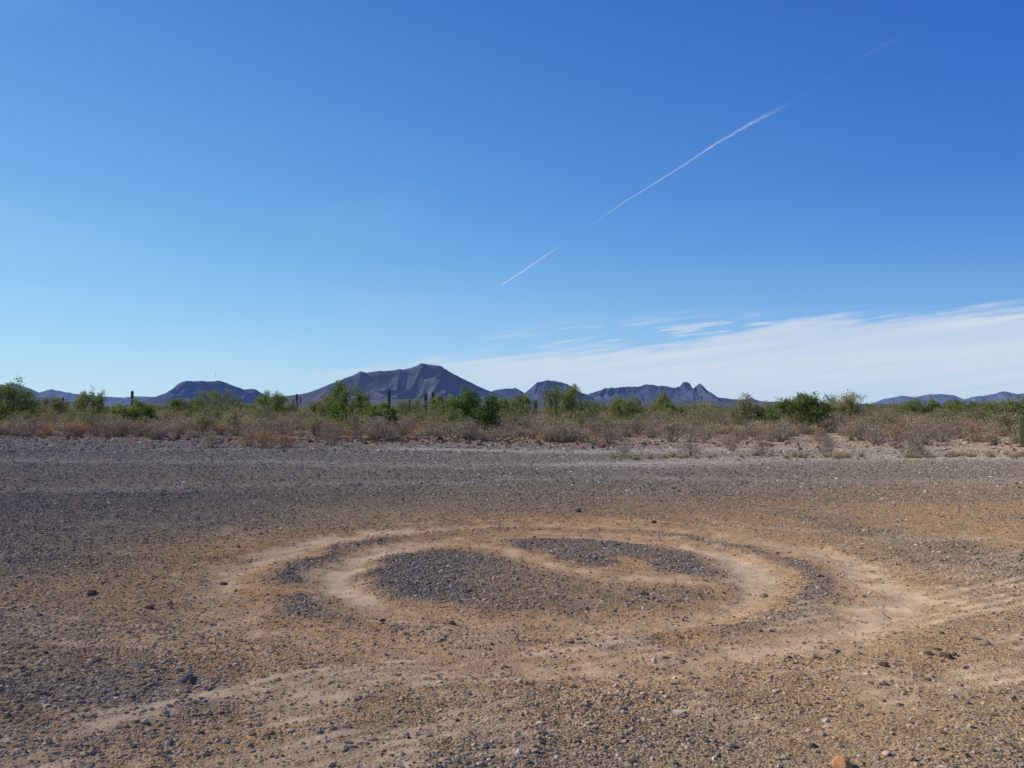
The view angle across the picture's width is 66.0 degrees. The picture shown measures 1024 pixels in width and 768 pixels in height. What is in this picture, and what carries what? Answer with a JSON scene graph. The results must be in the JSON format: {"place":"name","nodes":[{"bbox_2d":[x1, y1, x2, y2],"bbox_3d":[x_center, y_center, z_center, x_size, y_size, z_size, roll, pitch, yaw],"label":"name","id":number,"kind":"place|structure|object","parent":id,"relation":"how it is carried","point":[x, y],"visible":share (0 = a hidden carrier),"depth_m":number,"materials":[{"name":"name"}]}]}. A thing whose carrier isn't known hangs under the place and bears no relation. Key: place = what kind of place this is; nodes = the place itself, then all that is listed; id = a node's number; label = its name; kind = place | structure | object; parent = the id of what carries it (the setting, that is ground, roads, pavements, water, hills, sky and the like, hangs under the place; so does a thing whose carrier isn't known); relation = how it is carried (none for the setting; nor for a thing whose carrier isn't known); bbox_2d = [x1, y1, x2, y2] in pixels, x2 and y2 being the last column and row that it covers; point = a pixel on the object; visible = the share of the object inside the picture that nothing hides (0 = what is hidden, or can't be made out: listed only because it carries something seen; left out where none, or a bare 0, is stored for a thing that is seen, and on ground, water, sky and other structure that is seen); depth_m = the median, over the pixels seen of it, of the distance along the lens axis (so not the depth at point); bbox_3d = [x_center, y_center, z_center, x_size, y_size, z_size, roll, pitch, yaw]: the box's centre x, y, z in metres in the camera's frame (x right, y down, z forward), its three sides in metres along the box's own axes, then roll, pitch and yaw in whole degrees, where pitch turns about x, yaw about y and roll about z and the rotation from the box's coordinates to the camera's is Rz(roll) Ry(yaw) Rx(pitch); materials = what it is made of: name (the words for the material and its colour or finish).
{"place":"outdoors","nodes":[
{"label":"outdoors","id":0,"kind":"place"},
{"bbox_2d":[0,384,151,407],"bbox_3d":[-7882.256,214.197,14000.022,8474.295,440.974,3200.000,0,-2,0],"label":"mountain range","id":1,"kind":"structure","parent":0,"point":[110,401],"depth_m":13883.88,"materials":[{"name":"grey stone"}]},
{"bbox_2d":[106,381,268,407],"bbox_3d":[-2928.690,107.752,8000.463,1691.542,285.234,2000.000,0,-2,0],"label":"hill","id":2,"kind":"structure","parent":0,"point":[187,390],"depth_m":7923.38,"materials":[{"name":"grey stone"}]},
{"bbox_2d":[261,363,538,401],"bbox_3d":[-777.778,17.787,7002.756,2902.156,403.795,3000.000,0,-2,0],"label":"mesa mountain","id":3,"kind":"structure","parent":0,"point":[420,379],"depth_m":6926.76,"materials":[{"name":"grey stone"}]},
{"bbox_2d":[492,388,523,396],"bbox_3d":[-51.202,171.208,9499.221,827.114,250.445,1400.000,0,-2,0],"label":"hill","id":4,"kind":"structure","parent":0,"point":[509,392],"depth_m":9453.08,"materials":[{"name":"grey stone"}]},
{"bbox_2d":[0,408,1023,767],"bbox_3d":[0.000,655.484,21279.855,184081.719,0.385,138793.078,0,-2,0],"label":"ground","id":5,"kind":"structure","parent":0,"point":[908,604],"depth_m":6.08,"materials":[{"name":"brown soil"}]},
{"bbox_2d":[0,377,41,425],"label":"palo verde tree","id":6,"kind":"object","parent":5,"relation":"on","point":[19,395],"visible":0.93,"depth_m":65.84,"materials":[{"name":"green plant"}]},
{"bbox_2d":[21,394,70,421],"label":"palo verde tree","id":7,"kind":"object","parent":5,"relation":"on","point":[58,403],"visible":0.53,"depth_m":84.32,"materials":[{"name":"green plant"}]},
{"bbox_2d":[61,386,108,420],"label":"palo verde tree","id":8,"kind":"object","parent":5,"relation":"on","point":[82,399],"visible":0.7,"depth_m":71.59,"materials":[{"name":"green plant"}]},
{"bbox_2d":[86,590,96,594],"bbox_3d":[-3.613,1.804,6.768,0.071,0.059,0.101,0,-2,0],"label":"rock","id":9,"kind":"object","parent":5,"relation":"on","point":[92,592],"visible":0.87,"depth_m":6.75,"materials":[{"name":"stone"}]},
{"bbox_2d":[131,391,133,407],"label":"saguaro cactus","id":10,"kind":"object","parent":5,"relation":"on","point":[132,394],"visible":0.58,"depth_m":99.88,"materials":[{"name":"green plant"}]},
{"bbox_2d":[108,396,160,430],"bbox_3d":[-27.750,2.255,57.987,3.393,2.719,3.277,-1,-2,37],"label":"palo verde tree","id":11,"kind":"object","parent":5,"relation":"on","point":[138,409],"visible":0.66,"depth_m":57.70,"materials":[{"name":"green plant"}]},
{"bbox_2d":[144,604,155,609],"bbox_3d":[-2.895,1.789,6.296,0.086,0.052,0.073,0,-2,0],"label":"rock","id":12,"kind":"object","parent":5,"relation":"on","point":[152,606],"visible":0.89,"depth_m":6.28,"materials":[{"name":"stone"}]},
{"bbox_2d":[162,397,207,415],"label":"palo verde tree","id":13,"kind":"object","parent":5,"relation":"on","point":[173,403],"visible":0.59,"depth_m":104.10,"materials":[{"name":"green plant"}]},
{"bbox_2d":[178,672,193,682],"bbox_3d":[-1.901,1.723,4.614,0.070,0.065,0.129,0,-2,0],"label":"rock","id":14,"kind":"object","parent":5,"relation":"on","point":[185,678],"visible":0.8,"depth_m":4.58,"materials":[{"name":"stone"}]},
{"bbox_2d":[199,427,227,447],"bbox_3d":[-12.245,2.162,31.874,1.359,0.982,1.494,-1,-2,23],"label":"dry shrub","id":15,"kind":"object","parent":5,"relation":"on","point":[211,437],"visible":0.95,"depth_m":31.88,"materials":[{"name":"grey plant"}]},
{"bbox_2d":[193,387,247,415],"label":"palo verde tree","id":16,"kind":"object","parent":5,"relation":"on","point":[209,396],"visible":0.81,"depth_m":91.44,"materials":[{"name":"green plant"}]},
{"bbox_2d":[235,427,259,446],"bbox_3d":[-10.797,2.222,32.427,1.192,0.891,1.444,1,-2,-30],"label":"dry shrub","id":17,"kind":"object","parent":5,"relation":"on","point":[247,437],"visible":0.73,"depth_m":32.28,"materials":[{"name":"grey plant"}]},
{"bbox_2d":[233,426,291,447],"bbox_3d":[-9.920,2.163,31.389,2.171,0.988,1.621,1,-2,-31],"label":"dry shrub","id":18,"kind":"object","parent":5,"relation":"on","point":[262,439],"visible":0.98,"depth_m":31.44,"materials":[{"name":"orange plant"}]},
{"bbox_2d":[244,389,295,415],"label":"palo verde tree","id":19,"kind":"object","parent":5,"relation":"on","point":[279,400],"visible":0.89,"depth_m":97.63,"materials":[{"name":"green plant"}]},
{"bbox_2d":[276,430,303,447],"bbox_3d":[-9.188,2.264,32.174,1.252,0.804,1.343,0,-2,14],"label":"dry shrub","id":20,"kind":"object","parent":5,"relation":"on","point":[285,443],"visible":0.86,"depth_m":32.11,"materials":[{"name":"grey plant"}]},
{"bbox_2d":[292,394,300,412],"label":"saguaro cactus","id":21,"kind":"object","parent":5,"relation":"on","point":[297,400],"visible":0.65,"depth_m":159.83,"materials":[{"name":"green plant"}]},
{"bbox_2d":[306,392,351,420],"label":"palo verde tree","id":22,"kind":"object","parent":5,"relation":"on","point":[317,408],"visible":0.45,"depth_m":74.00,"materials":[{"name":"green plant"}]},
{"bbox_2d":[321,427,345,445],"bbox_3d":[-7.602,2.255,33.366,1.192,0.892,1.444,1,-2,-31],"label":"dry shrub","id":23,"kind":"object","parent":5,"relation":"on","point":[331,439],"visible":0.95,"depth_m":33.44,"materials":[{"name":"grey plant"}]},
{"bbox_2d":[319,380,371,423],"bbox_3d":[-11.949,1.869,58.001,4.016,4.692,3.476,1,-2,-39],"label":"palo verde tree","id":24,"kind":"object","parent":5,"relation":"on","point":[341,393],"visible":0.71,"depth_m":57.71,"materials":[{"name":"green plant"}]},
{"bbox_2d":[359,399,398,425],"bbox_3d":[-9.569,2.289,55.685,3.266,2.432,3.609,0,-2,0],"label":"palo verde tree","id":25,"kind":"object","parent":5,"relation":"on","point":[369,410],"visible":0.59,"depth_m":55.70,"materials":[{"name":"green plant"}]},
{"bbox_2d":[387,389,390,407],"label":"saguaro cactus","id":26,"kind":"object","parent":5,"relation":"on","point":[389,396],"visible":0.67,"depth_m":94.87,"materials":[{"name":"green plant"}]},
{"bbox_2d":[424,393,426,412],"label":"saguaro cactus","id":27,"kind":"object","parent":5,"relation":"on","point":[425,396],"visible":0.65,"depth_m":89.83,"materials":[{"name":"green plant"}]},
{"bbox_2d":[421,394,459,420],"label":"palo verde tree","id":28,"kind":"object","parent":5,"relation":"on","point":[443,402],"visible":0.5,"depth_m":79.52,"materials":[{"name":"green plant"}]},
{"bbox_2d":[442,384,504,432],"bbox_3d":[-2.406,1.668,49.947,4.288,3.280,3.955,0,-2,0],"label":"palo verde tree","id":29,"kind":"object","parent":5,"relation":"on","point":[488,417],"visible":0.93,"depth_m":49.49,"materials":[{"name":"green plant"}]},
{"bbox_2d":[0,400,1019,436],"bbox_3d":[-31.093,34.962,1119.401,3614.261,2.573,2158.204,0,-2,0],"label":"creosote bush","id":30,"kind":"object","parent":5,"relation":"on","point":[231,417],"visible":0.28,"depth_m":55.00,"materials":[{"name":"plant"}]},
{"bbox_2d":[0,409,1021,446],"bbox_3d":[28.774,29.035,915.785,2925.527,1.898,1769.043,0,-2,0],"label":"dry brush","id":31,"kind":"object","parent":5,"relation":"on","point":[116,427],"visible":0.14,"depth_m":41.50,"materials":[{"name":"brown plant"}]},
{"bbox_2d":[0,389,1021,418],"bbox_3d":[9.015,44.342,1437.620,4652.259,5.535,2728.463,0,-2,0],"label":"distant desert trees","id":32,"kind":"object","parent":5,"relation":"on","point":[403,407],"visible":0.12,"depth_m":113.57,"materials":[{"name":"green plant"}]},
{"bbox_2d":[0,434,1023,451],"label":"rock bank","id":33,"kind":"object","parent":5,"relation":"on","point":[506,442],"visible":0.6,"depth_m":36.99,"materials":[{"name":"stone"}]},
{"bbox_2d":[495,393,538,418],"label":"palo verde tree","id":34,"kind":"object","parent":5,"relation":"on","point":[522,400],"visible":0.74,"depth_m":89.50,"materials":[{"name":"green plant"}]},
{"bbox_2d":[541,383,605,423],"bbox_3d":[4.897,1.754,61.833,5.594,3.975,4.803,-1,-2,31],"label":"palo verde tree","id":35,"kind":"object","parent":5,"relation":"on","point":[567,401],"visible":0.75,"depth_m":61.48,"materials":[{"name":"green plant"}]},
{"bbox_2d":[614,443,633,454],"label":"dry shrub","id":36,"kind":"object","parent":5,"relation":"on","point":[625,448],"visible":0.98,"depth_m":26.73,"materials":[{"name":"beige plant"}]},
{"bbox_2d":[608,393,647,420],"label":"palo verde tree","id":37,"kind":"object","parent":5,"relation":"on","point":[626,406],"visible":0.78,"depth_m":74.92,"materials":[{"name":"green plant"}]},
{"bbox_2d":[641,390,687,415],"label":"palo verde tree","id":38,"kind":"object","parent":5,"relation":"on","point":[662,400],"visible":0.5,"depth_m":81.02,"materials":[{"name":"green plant"}]},
{"bbox_2d":[676,432,706,455],"bbox_3d":[5.928,2.072,26.717,1.345,0.884,1.223,1,-2,-32],"label":"dry shrub","id":39,"kind":"object","parent":5,"relation":"on","point":[689,452],"visible":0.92,"depth_m":26.66,"materials":[{"name":"beige plant"}]},
{"bbox_2d":[727,743,735,747],"bbox_3d":[1.038,1.714,3.730,0.044,0.026,0.036,0,-2,0],"label":"rock","id":40,"kind":"object","parent":5,"relation":"on","point":[731,745],"visible":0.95,"depth_m":3.72,"materials":[{"name":"stone"}]},
{"bbox_2d":[724,438,744,450],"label":"dry shrub","id":41,"kind":"object","parent":5,"relation":"on","point":[734,445],"visible":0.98,"depth_m":29.58,"materials":[{"name":"brown plant"}]},
{"bbox_2d":[725,392,770,422],"bbox_3d":[18.872,2.366,62.108,4.229,3.508,4.100,0,-2,0],"label":"palo verde tree","id":42,"kind":"object","parent":5,"relation":"on","point":[743,408],"visible":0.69,"depth_m":61.08,"materials":[{"name":"green plant"}]},
{"bbox_2d":[759,593,768,597],"bbox_3d":[2.183,1.841,6.846,0.073,0.052,0.083,1,-2,-19],"label":"rock","id":43,"kind":"object","parent":5,"relation":"on","point":[763,595],"visible":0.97,"depth_m":6.83,"materials":[{"name":"stone"}]},
{"bbox_2d":[749,438,780,455],"bbox_3d":[8.447,2.107,26.726,1.135,0.780,0.964,1,-2,-24],"label":"dry shrub","id":44,"kind":"object","parent":5,"relation":"on","point":[760,450],"visible":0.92,"depth_m":26.71,"materials":[{"name":"beige plant"}]},
{"bbox_2d":[759,391,835,430],"bbox_3d":[18.070,1.827,49.885,4.740,2.796,3.856,1,-2,-25],"label":"palo verde tree","id":45,"kind":"object","parent":5,"relation":"on","point":[810,406],"visible":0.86,"depth_m":49.41,"materials":[{"name":"green plant"}]},
{"bbox_2d":[814,441,838,453],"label":"dry shrub","id":46,"kind":"object","parent":5,"relation":"on","point":[826,450],"visible":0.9,"depth_m":26.74,"materials":[{"name":"brown plant"}]},
{"bbox_2d":[831,755,852,767],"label":"rock","id":47,"kind":"object","parent":5,"relation":"on","point":[838,761],"visible":0.97,"depth_m":3.50,"materials":[{"name":"stone"}]},
{"bbox_2d":[821,395,865,417],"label":"palo verde tree","id":48,"kind":"object","parent":5,"relation":"on","point":[849,403],"visible":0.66,"depth_m":78.67,"materials":[{"name":"green plant"}]},
{"bbox_2d":[878,662,888,666],"bbox_3d":[2.299,1.738,4.878,0.057,0.031,0.078,0,-2,0],"label":"rock","id":49,"kind":"object","parent":5,"relation":"on","point":[884,664],"visible":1,"depth_m":4.87,"materials":[{"name":"stone"}]},
{"bbox_2d":[889,431,929,455],"bbox_3d":[13.482,2.000,26.381,1.494,0.982,1.359,1,-2,-29],"label":"dry shrub","id":50,"kind":"object","parent":5,"relation":"on","point":[913,446],"visible":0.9,"depth_m":26.34,"materials":[{"name":"beige plant"}]},
{"bbox_2d":[890,395,943,417],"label":"palo verde tree","id":51,"kind":"object","parent":5,"relation":"on","point":[932,404],"visible":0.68,"depth_m":84.13,"materials":[{"name":"green plant"}]},
{"bbox_2d":[910,440,933,454],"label":"dry shrub","id":52,"kind":"object","parent":5,"relation":"on","point":[921,449],"visible":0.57,"depth_m":26.77,"materials":[{"name":"brown plant"}]},
{"bbox_2d":[924,651,933,654],"bbox_3d":[2.700,1.745,5.108,0.057,0.027,0.069,1,-2,-17],"label":"rock","id":53,"kind":"object","parent":5,"relation":"on","point":[928,652],"visible":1,"depth_m":5.09,"materials":[{"name":"stone"}]},
{"bbox_2d":[939,652,953,659],"bbox_3d":[2.783,1.743,5.049,0.059,0.039,0.098,0,-2,-15],"label":"rock","id":54,"kind":"object","parent":5,"relation":"on","point":[946,655],"visible":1,"depth_m":5.03,"materials":[{"name":"stone"}]},
{"bbox_2d":[942,396,986,415],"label":"palo verde tree","id":55,"kind":"object","parent":5,"relation":"on","point":[971,405],"visible":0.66,"depth_m":104.10,"materials":[{"name":"green plant"}]},
{"bbox_2d":[978,395,1023,421],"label":"palo verde tree","id":56,"kind":"object","parent":5,"relation":"on","point":[1011,405],"visible":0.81,"depth_m":74.70,"materials":[{"name":"green plant"}]},
{"bbox_2d":[1019,415,1023,444],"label":"saguaro cactus","id":57,"kind":"object","parent":5,"relation":"on","point":[1021,427],"visible":0.89,"depth_m":32.89,"materials":[{"name":"green plant"}]},
{"bbox_2d":[0,0,1023,403],"label":"sky","id":58,"kind":"structure","parent":0,"point":[290,197],"materials":[{"name":"blue"}]},
{"bbox_2d":[519,380,594,399],"bbox_3d":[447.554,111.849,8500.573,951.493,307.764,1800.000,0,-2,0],"label":"hill","id":59,"kind":"structure","parent":0,"point":[536,390],"depth_m":8437.57,"materials":[{"name":"grey stone"}]},
{"bbox_2d":[183,399,1005,407],"bbox_3d":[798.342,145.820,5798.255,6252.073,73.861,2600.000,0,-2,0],"label":"alluvial slope","id":60,"kind":"structure","parent":0,"point":[394,402],"depth_m":5535.84,"materials":[{"name":"brown soil"}]},
{"bbox_2d":[587,382,760,401],"bbox_3d":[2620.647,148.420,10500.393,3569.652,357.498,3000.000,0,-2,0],"label":"mountain range","id":61,"kind":"structure","parent":0,"point":[684,391],"depth_m":10369.13,"materials":[{"name":"grey stone"}]},
{"bbox_2d":[422,304,1023,402],"bbox_3d":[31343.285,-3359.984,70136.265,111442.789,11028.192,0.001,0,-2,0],"label":"cloud","id":62,"kind":"structure","parent":0,"point":[958,354],"depth_m":70091.80,"materials":[{"name":"white"}]},
{"bbox_2d":[874,391,1023,404],"bbox_3d":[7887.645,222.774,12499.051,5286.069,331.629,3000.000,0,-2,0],"label":"mountain range","id":63,"kind":"structure","parent":0,"point":[944,398],"depth_m":12420.48,"materials":[{"name":"grey stone"}]}
]}

